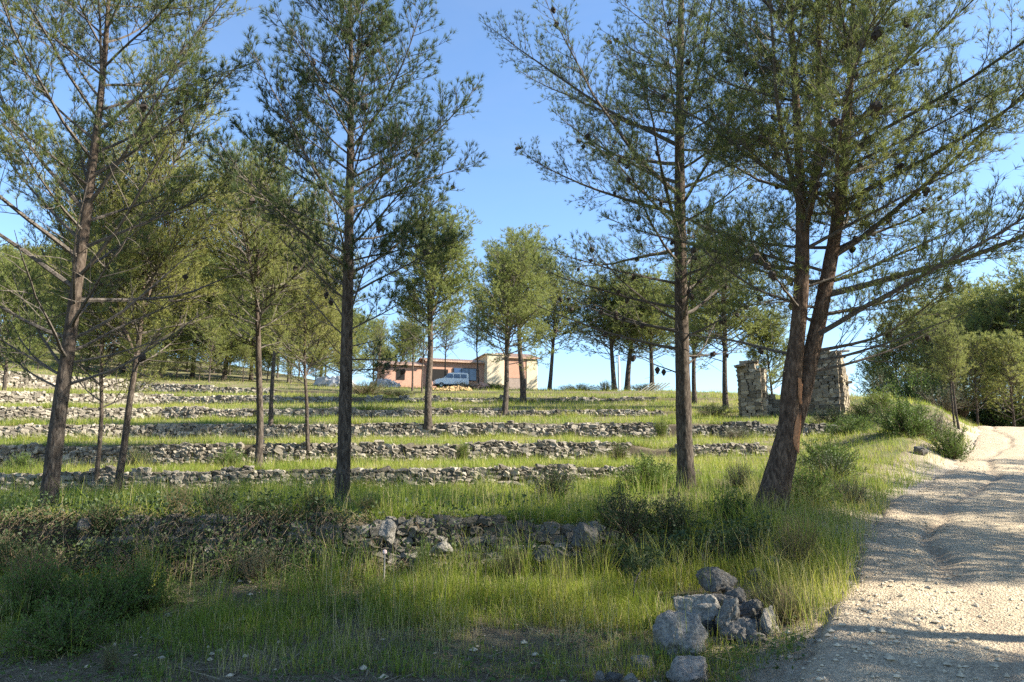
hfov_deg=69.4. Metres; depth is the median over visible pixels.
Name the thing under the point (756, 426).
dry stone wall
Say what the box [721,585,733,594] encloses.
boulder
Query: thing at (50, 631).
shrub
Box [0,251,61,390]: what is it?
pine tree
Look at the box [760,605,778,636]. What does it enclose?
boulder
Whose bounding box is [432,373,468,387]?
van
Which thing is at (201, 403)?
grass
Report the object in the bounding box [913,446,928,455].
boulder
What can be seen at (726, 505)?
shrub
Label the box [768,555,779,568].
boulder
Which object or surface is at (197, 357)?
pine tree
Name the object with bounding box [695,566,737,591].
boulder
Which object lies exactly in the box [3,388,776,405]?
grass
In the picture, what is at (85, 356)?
pine tree
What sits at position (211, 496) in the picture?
shrub
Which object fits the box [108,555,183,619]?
shrub
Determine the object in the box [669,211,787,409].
pine tree
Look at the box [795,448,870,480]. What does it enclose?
shrub
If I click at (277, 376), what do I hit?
pine tree
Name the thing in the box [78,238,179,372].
pine tree
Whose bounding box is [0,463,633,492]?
dry stone wall
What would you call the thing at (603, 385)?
shrub
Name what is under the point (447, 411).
dry stone wall
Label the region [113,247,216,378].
pine tree
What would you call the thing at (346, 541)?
dry stone wall
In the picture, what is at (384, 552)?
stake
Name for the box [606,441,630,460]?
shrub
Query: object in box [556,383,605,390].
shrub
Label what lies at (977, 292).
pine tree
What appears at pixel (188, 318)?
pine tree
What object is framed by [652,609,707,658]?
boulder
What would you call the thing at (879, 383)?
shrub
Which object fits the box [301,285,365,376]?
pine tree
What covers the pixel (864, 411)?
shrub
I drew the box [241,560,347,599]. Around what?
shrub
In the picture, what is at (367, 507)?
shrub
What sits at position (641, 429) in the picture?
dry stone wall
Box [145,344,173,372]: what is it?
pine tree
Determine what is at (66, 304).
pine tree
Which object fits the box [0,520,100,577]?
shrub
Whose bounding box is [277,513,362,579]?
shrub
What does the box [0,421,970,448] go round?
grass
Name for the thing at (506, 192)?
sky
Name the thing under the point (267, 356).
pine tree
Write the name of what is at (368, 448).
dry stone wall
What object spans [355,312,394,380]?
pine tree
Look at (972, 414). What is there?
shrub
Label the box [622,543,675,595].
sapling
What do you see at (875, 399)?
shrub
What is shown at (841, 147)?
pine tree
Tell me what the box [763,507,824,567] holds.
shrub
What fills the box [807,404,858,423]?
shrub
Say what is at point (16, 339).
pine tree
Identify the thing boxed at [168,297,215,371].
pine tree
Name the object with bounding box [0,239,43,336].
pine tree
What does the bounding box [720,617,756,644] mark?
boulder
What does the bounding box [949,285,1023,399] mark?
pine tree
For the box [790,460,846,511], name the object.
shrub
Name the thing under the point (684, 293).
pine tree
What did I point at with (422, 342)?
pine tree
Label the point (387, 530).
boulder
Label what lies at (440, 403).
grass
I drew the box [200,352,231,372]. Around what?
pine tree
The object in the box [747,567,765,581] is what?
boulder
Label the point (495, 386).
shrub
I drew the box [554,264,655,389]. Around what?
pine tree
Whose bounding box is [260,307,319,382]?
pine tree
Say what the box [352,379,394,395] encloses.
shrub
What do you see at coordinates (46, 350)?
pine tree
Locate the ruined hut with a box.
[734,349,852,418]
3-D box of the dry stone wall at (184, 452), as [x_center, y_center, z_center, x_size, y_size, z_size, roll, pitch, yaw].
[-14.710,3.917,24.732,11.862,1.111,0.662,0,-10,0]
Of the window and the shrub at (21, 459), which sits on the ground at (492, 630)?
the shrub at (21, 459)
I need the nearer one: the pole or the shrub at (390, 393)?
the shrub at (390, 393)
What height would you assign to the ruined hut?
4.077 m
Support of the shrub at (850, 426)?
on the ground at (492, 630)
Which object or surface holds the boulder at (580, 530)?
on the dry stone wall at (485, 521)
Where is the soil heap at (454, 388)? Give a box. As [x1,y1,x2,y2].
[432,385,472,390]
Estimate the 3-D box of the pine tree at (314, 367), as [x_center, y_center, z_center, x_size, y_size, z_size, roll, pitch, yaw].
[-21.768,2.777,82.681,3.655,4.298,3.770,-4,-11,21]
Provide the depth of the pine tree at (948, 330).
34.18 m
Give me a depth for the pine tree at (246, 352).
76.48 m
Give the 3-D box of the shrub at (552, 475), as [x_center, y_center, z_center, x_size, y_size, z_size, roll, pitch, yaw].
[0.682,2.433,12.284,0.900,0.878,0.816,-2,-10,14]
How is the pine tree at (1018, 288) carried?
on the ground at (492, 630)
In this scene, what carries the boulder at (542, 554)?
on the ground at (492, 630)
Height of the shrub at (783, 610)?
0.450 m
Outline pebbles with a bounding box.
[29,549,843,681]
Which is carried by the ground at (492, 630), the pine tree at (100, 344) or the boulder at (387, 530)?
the pine tree at (100, 344)
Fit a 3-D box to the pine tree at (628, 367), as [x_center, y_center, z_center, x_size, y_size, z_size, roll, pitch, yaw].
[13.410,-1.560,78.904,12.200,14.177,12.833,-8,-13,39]
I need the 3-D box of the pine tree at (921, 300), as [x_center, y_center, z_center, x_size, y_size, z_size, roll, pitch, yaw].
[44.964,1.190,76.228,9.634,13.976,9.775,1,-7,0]
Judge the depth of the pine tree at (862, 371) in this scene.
74.67 m
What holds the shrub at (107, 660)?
on the ground at (492, 630)
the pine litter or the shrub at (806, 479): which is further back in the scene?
the shrub at (806, 479)
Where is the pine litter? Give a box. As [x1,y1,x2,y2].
[0,506,873,681]
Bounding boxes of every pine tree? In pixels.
[0,0,264,508]
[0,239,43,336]
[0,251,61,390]
[1,321,34,366]
[8,243,66,358]
[14,155,201,483]
[21,40,263,494]
[25,334,52,370]
[39,234,123,371]
[76,331,104,372]
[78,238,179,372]
[94,341,124,375]
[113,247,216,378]
[116,335,147,371]
[117,299,177,377]
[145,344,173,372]
[157,232,248,377]
[162,335,194,378]
[167,130,343,469]
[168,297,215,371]
[182,345,214,380]
[183,312,233,382]
[184,0,487,506]
[185,250,272,379]
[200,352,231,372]
[206,249,292,379]
[210,176,338,426]
[211,339,246,380]
[230,345,255,381]
[236,336,267,375]
[241,218,361,454]
[252,343,284,381]
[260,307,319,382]
[261,319,302,377]
[275,352,302,383]
[281,321,321,379]
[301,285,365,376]
[306,349,330,380]
[311,314,358,375]
[329,353,355,375]
[332,307,374,374]
[337,339,369,376]
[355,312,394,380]
[366,346,399,379]
[369,315,392,386]
[371,317,427,366]
[379,192,485,429]
[396,298,426,390]
[409,316,438,392]
[435,303,460,386]
[448,227,562,414]
[459,299,489,383]
[470,223,563,403]
[478,0,800,491]
[515,240,591,389]
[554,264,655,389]
[573,263,674,389]
[598,0,1023,519]
[610,272,691,387]
[646,247,728,403]
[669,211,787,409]
[737,306,790,394]
[849,352,886,394]
[852,348,901,391]
[864,318,930,382]
[871,307,926,378]
[872,364,902,388]
[877,299,962,389]
[895,289,967,385]
[896,363,931,389]
[908,314,982,390]
[922,311,978,429]
[923,291,985,393]
[926,271,1023,426]
[926,308,1013,405]
[931,328,968,425]
[934,330,1010,425]
[936,275,1000,361]
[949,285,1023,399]
[964,360,1019,425]
[972,328,1023,426]
[976,275,1023,392]
[984,238,1023,336]
[985,345,1023,415]
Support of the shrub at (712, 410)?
on the ground at (492, 630)
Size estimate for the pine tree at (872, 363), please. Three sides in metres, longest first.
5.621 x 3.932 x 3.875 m
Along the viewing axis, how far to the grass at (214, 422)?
32.39 m
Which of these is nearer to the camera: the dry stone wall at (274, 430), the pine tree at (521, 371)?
the dry stone wall at (274, 430)
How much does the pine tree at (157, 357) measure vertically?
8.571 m
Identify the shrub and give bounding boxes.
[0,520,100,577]
[0,530,54,575]
[0,549,72,632]
[0,592,122,668]
[2,451,38,469]
[3,539,72,586]
[31,556,157,626]
[66,498,143,543]
[70,510,186,591]
[98,643,122,673]
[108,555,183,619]
[113,445,158,467]
[156,482,196,513]
[180,511,273,593]
[195,476,243,514]
[207,446,248,467]
[234,544,280,581]
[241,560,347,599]
[246,490,283,515]
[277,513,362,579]
[300,481,329,519]
[335,567,391,592]
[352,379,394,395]
[353,493,389,517]
[368,389,424,395]
[413,537,433,580]
[451,381,481,388]
[455,441,471,461]
[483,381,509,389]
[497,545,525,580]
[526,461,579,498]
[544,554,575,582]
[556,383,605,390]
[589,480,663,543]
[595,380,613,390]
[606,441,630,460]
[610,450,675,491]
[621,383,670,390]
[637,487,705,540]
[652,417,671,438]
[695,403,732,416]
[698,485,756,524]
[717,424,754,439]
[721,460,753,486]
[743,577,792,613]
[762,579,817,625]
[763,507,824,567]
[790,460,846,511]
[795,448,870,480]
[796,434,866,471]
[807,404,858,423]
[818,414,881,436]
[830,476,875,506]
[846,399,881,421]
[857,369,904,397]
[859,388,898,412]
[861,398,924,431]
[866,392,939,438]
[876,367,959,411]
[908,382,977,411]
[912,404,963,441]
[925,419,976,461]
[940,384,981,416]
[958,386,1019,426]
[975,393,1022,426]
[981,386,1023,426]
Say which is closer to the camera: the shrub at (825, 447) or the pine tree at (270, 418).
the shrub at (825, 447)
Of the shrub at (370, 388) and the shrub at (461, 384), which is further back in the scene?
the shrub at (461, 384)
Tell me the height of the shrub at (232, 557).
1.145 m
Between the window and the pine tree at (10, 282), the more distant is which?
the window
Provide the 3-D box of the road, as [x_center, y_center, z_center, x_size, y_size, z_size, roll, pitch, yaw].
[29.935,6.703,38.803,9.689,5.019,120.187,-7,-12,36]
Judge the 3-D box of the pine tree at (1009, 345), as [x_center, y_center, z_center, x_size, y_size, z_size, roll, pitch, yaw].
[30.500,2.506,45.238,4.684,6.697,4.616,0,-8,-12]
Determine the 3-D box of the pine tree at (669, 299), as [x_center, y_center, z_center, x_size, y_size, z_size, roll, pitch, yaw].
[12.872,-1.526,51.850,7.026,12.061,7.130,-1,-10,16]
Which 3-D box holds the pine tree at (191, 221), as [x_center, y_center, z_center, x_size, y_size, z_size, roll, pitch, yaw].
[-8.462,-1.696,17.532,5.167,10.676,4.578,1,-10,-6]
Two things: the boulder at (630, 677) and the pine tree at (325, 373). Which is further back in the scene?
the pine tree at (325, 373)
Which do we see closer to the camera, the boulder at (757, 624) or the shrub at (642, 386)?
the boulder at (757, 624)
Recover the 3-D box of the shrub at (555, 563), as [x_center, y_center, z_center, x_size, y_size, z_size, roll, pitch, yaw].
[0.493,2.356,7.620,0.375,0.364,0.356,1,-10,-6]
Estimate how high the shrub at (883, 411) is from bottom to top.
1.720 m
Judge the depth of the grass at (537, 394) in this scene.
65.18 m
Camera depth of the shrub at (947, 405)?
43.68 m
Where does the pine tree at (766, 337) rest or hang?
on the ground at (492, 630)
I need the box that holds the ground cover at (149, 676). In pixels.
[0,492,845,681]
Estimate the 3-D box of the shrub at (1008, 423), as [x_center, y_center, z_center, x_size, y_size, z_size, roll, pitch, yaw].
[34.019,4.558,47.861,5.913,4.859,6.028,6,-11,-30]
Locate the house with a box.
[375,352,538,389]
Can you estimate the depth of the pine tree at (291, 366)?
78.57 m
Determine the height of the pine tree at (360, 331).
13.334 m
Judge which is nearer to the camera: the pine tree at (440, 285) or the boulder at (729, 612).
the boulder at (729, 612)
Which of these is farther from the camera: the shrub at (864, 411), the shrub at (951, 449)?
the shrub at (864, 411)
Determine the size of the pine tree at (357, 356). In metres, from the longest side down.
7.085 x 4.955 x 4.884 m
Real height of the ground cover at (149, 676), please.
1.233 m
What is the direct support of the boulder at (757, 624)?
on the ground at (492, 630)
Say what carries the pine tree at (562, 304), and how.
on the ground at (492, 630)
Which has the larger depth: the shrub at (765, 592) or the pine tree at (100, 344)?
the pine tree at (100, 344)
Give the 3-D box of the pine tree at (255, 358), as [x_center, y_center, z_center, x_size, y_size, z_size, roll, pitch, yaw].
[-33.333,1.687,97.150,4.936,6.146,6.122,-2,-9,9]
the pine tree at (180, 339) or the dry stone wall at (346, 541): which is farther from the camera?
the pine tree at (180, 339)
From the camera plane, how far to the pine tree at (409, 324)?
68.85 m
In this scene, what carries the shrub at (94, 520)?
on the ground at (492, 630)
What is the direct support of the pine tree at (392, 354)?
on the ground at (492, 630)
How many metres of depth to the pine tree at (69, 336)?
11.44 m
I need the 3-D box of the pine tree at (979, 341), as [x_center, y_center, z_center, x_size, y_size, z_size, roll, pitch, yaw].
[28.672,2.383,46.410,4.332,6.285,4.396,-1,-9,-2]
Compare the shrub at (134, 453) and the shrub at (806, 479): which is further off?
the shrub at (134, 453)
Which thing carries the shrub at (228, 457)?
on the ground at (492, 630)
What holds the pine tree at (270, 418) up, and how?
on the ground at (492, 630)
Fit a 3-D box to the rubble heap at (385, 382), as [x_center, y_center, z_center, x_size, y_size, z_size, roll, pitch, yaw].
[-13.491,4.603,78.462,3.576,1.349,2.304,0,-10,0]
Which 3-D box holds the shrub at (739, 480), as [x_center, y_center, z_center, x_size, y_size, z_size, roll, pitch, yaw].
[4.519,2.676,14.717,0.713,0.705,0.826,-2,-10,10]
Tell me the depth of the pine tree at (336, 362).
84.06 m
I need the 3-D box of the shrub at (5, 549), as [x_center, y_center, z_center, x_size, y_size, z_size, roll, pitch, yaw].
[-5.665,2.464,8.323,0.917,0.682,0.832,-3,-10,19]
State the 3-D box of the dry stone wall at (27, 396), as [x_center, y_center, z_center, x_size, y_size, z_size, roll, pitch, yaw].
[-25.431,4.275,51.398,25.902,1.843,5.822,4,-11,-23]
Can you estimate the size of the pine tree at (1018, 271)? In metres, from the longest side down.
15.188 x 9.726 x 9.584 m
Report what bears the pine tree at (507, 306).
on the ground at (492, 630)
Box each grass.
[0,358,779,398]
[0,358,936,423]
[0,386,982,426]
[0,394,979,433]
[0,414,831,440]
[0,416,939,491]
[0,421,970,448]
[0,430,945,490]
[0,455,862,492]
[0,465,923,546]
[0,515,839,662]
[1,495,816,584]
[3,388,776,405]
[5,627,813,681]
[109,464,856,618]
[215,592,621,676]
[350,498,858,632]
[729,462,905,645]
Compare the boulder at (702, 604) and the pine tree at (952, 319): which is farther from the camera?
the pine tree at (952, 319)
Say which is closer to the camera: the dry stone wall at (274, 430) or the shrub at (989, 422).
the dry stone wall at (274, 430)
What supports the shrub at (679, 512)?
on the ground at (492, 630)
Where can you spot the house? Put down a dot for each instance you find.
(490, 372)
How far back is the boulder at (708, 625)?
6.14 m
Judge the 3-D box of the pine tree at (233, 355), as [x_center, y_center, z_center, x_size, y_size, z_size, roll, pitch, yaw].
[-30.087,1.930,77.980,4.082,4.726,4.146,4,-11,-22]
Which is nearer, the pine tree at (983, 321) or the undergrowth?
the undergrowth
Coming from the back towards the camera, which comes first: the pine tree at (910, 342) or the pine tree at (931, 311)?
the pine tree at (910, 342)
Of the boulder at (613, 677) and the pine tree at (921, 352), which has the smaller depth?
the boulder at (613, 677)
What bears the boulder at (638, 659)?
on the ground at (492, 630)
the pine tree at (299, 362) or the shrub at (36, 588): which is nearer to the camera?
the shrub at (36, 588)
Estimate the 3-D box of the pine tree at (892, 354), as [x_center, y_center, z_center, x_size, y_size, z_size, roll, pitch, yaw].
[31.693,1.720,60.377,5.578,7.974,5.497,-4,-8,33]
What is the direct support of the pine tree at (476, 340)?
on the ground at (492, 630)
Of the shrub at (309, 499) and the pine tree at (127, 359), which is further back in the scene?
the pine tree at (127, 359)
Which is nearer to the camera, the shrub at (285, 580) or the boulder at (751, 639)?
the boulder at (751, 639)
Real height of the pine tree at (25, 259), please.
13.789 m
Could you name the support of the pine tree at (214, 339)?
on the ground at (492, 630)
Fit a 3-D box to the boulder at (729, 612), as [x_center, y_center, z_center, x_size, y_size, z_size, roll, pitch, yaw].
[1.778,2.315,6.151,0.204,0.383,0.254,0,-10,3]
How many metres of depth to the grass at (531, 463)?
17.03 m
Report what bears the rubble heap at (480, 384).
on the ground at (492, 630)
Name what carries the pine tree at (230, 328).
on the ground at (492, 630)
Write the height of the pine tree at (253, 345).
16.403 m
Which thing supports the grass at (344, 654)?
on the ground at (492, 630)
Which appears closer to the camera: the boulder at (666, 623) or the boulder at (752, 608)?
the boulder at (666, 623)
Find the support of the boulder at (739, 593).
on the ground at (492, 630)
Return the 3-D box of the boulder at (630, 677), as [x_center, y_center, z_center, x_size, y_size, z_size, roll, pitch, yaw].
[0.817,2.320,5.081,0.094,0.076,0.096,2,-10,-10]
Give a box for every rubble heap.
[313,375,355,386]
[372,378,401,386]
[470,382,489,388]
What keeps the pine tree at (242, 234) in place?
on the ground at (492, 630)
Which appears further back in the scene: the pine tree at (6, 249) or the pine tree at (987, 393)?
the pine tree at (6, 249)
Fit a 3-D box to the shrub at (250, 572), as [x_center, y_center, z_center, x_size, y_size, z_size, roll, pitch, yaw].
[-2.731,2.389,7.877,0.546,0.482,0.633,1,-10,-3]
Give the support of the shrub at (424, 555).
on the ground at (492, 630)
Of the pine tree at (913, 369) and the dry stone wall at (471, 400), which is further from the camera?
the dry stone wall at (471, 400)
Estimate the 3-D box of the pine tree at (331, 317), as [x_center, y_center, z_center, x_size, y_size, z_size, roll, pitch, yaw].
[-7.301,-0.600,25.384,4.353,9.045,3.902,3,-10,-15]
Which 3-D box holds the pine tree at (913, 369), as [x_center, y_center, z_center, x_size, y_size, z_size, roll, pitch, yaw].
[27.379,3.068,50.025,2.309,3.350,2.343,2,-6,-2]
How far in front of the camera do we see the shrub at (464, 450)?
23.49 m
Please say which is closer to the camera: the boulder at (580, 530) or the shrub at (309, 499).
the boulder at (580, 530)
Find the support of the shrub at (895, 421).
on the ground at (492, 630)
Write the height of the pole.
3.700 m
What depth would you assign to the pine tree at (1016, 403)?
47.48 m
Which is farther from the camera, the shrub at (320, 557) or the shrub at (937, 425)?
the shrub at (937, 425)
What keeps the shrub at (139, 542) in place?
on the ground at (492, 630)
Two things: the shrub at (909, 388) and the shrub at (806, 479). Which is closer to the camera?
the shrub at (806, 479)
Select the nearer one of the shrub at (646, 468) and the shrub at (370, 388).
the shrub at (646, 468)
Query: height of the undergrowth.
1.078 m
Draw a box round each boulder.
[77,518,91,530]
[378,519,396,543]
[430,541,452,554]
[533,547,553,562]
[571,522,597,547]
[595,670,604,681]
[605,671,622,681]
[623,673,637,681]
[630,655,654,672]
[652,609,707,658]
[665,655,707,681]
[673,594,720,622]
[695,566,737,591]
[701,620,716,636]
[711,593,734,605]
[715,597,739,640]
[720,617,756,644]
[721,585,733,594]
[725,587,745,603]
[739,599,763,627]
[742,616,760,631]
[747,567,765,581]
[748,632,768,645]
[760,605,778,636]
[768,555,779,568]
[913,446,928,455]
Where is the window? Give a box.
[453,367,476,380]
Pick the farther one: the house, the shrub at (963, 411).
the house
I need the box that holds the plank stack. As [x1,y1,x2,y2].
[639,382,669,391]
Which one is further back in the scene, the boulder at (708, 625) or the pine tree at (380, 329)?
the pine tree at (380, 329)
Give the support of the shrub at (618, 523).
on the ground at (492, 630)
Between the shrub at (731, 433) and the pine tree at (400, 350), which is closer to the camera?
the shrub at (731, 433)
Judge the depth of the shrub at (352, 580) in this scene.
7.64 m
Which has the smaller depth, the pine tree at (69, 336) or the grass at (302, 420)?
the pine tree at (69, 336)
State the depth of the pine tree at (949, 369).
34.21 m
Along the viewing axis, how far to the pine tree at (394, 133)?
11.96 m
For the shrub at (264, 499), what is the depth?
9.03 m
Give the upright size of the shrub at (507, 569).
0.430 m
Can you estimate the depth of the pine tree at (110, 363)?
71.67 m
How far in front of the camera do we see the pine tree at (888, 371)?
52.52 m
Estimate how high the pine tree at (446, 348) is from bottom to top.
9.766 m
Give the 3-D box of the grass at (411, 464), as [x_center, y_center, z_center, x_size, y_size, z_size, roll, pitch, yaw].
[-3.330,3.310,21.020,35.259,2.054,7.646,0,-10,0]
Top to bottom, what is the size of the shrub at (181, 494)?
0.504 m
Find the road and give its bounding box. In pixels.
[799,426,1023,681]
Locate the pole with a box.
[618,355,621,390]
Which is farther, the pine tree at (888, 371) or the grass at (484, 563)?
the pine tree at (888, 371)
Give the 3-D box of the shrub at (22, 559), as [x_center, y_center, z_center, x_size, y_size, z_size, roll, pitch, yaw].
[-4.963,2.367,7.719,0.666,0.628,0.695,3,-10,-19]
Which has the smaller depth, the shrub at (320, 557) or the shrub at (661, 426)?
the shrub at (320, 557)
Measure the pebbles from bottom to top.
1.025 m
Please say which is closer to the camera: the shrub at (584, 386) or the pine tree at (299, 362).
the shrub at (584, 386)
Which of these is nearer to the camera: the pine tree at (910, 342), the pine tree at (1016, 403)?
the pine tree at (1016, 403)
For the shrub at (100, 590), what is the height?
0.744 m
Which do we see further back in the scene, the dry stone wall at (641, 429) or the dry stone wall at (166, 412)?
the dry stone wall at (166, 412)
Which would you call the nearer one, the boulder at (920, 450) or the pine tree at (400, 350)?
the boulder at (920, 450)
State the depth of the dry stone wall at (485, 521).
8.43 m
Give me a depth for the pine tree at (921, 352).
54.24 m
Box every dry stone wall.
[0,370,276,393]
[0,390,338,404]
[0,405,253,421]
[0,422,337,439]
[0,442,246,469]
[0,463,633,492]
[69,512,370,572]
[245,439,457,464]
[255,406,667,418]
[351,420,670,439]
[353,514,620,572]
[364,395,658,402]
[465,439,631,460]
[673,442,768,456]
[692,420,839,437]
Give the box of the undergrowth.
[0,487,775,579]
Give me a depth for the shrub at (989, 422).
49.72 m
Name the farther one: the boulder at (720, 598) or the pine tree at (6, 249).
the pine tree at (6, 249)
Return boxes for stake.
[383,550,386,582]
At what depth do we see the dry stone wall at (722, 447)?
24.72 m
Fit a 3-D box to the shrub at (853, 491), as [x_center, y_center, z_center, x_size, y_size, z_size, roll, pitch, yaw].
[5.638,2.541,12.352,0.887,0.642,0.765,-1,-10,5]
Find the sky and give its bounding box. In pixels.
[0,0,1023,398]
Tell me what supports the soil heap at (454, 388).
on the ground at (492, 630)
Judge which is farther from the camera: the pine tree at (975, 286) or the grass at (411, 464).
the pine tree at (975, 286)
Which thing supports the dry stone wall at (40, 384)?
on the ground at (492, 630)
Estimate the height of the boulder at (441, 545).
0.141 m
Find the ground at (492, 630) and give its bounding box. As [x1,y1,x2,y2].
[0,340,981,681]
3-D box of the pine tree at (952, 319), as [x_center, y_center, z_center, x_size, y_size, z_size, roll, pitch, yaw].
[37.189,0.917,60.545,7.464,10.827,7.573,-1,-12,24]
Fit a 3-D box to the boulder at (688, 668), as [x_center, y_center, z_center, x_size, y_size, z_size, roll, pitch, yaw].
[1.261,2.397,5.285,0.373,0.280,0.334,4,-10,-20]
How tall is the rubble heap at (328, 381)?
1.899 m
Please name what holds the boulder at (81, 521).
on the dry stone wall at (346, 541)
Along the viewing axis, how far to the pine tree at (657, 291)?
75.88 m
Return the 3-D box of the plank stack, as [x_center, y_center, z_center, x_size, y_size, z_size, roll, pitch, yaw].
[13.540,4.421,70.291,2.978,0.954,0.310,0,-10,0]
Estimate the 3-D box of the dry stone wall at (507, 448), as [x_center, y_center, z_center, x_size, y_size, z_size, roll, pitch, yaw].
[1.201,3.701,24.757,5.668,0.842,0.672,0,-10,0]
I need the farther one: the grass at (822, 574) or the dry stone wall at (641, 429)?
the dry stone wall at (641, 429)

